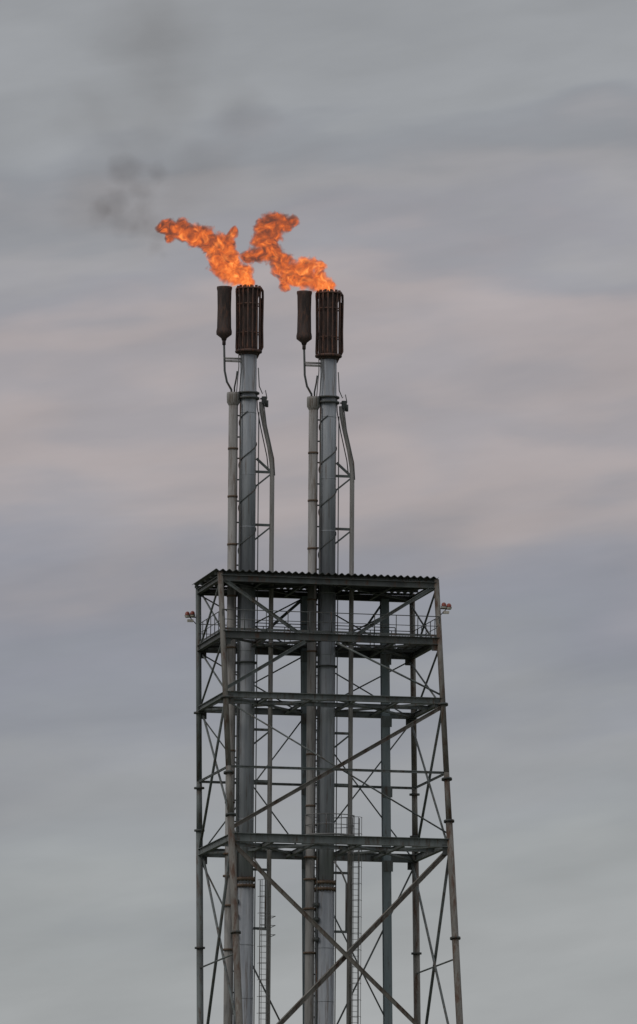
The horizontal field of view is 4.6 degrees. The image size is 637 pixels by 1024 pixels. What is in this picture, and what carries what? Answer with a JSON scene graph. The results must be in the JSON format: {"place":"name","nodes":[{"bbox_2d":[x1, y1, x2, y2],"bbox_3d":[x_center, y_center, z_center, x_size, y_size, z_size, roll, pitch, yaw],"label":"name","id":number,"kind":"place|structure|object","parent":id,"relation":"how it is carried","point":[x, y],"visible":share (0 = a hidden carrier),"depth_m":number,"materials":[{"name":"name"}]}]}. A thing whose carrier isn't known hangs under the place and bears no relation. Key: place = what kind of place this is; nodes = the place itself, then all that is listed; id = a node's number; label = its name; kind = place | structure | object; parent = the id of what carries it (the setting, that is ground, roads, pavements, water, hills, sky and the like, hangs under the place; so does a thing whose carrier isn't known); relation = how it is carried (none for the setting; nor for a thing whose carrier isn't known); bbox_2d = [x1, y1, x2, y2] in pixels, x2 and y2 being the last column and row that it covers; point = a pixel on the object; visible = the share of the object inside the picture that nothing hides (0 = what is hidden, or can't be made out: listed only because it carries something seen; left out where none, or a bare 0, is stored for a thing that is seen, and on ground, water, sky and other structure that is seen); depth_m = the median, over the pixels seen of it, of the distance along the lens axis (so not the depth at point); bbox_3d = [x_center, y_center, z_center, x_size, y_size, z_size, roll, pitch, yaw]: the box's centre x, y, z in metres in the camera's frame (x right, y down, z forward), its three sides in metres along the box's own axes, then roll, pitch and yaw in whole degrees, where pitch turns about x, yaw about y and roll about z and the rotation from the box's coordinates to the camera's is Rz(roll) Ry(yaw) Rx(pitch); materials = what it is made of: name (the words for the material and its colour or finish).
{"place":"outdoors","nodes":[
{"label":"outdoors","id":0,"kind":"place"},
{"bbox_2d":[0,0,636,1023],"label":"sky","id":1,"kind":"structure","parent":0,"point":[463,173],"materials":[{"name":"grey"}]},
{"label":"ground","id":2,"kind":"structure","parent":0,"visible":0},
{"bbox_2d":[216,284,275,1023],"bbox_3d":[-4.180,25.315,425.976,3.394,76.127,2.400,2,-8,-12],"label":"flare stack","id":3,"kind":"object","parent":2,"relation":"on","point":[249,341],"visible":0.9,"depth_m":428.57,"materials":[{"name":"metal"}]},
{"bbox_2d":[192,568,462,1023],"bbox_3d":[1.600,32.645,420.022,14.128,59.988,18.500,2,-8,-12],"label":"steel lattice tower","id":4,"kind":"structure","parent":2,"relation":"on","point":[409,651],"depth_m":426.78,"materials":[{"name":"metal"}]},
{"bbox_2d":[184,611,195,623],"bbox_3d":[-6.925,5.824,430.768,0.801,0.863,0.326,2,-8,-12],"label":"aircraft warning light","id":5,"kind":"object","parent":4,"relation":"attached to","point":[191,615],"visible":1,"depth_m":430.68,"materials":[{"name":"metal"}]},
{"bbox_2d":[441,602,451,614],"bbox_3d":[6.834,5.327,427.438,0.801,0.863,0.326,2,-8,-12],"label":"aircraft warning light","id":6,"kind":"object","parent":4,"relation":"attached to","point":[445,607],"visible":1,"depth_m":427.38,"materials":[{"name":"metal"}]},
{"bbox_2d":[296,289,361,1023],"bbox_3d":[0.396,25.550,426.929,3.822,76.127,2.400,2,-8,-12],"label":"flare stack","id":7,"kind":"object","parent":2,"relation":"on","point":[320,902],"visible":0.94,"depth_m":429.09,"materials":[{"name":"metal"}]}
]}

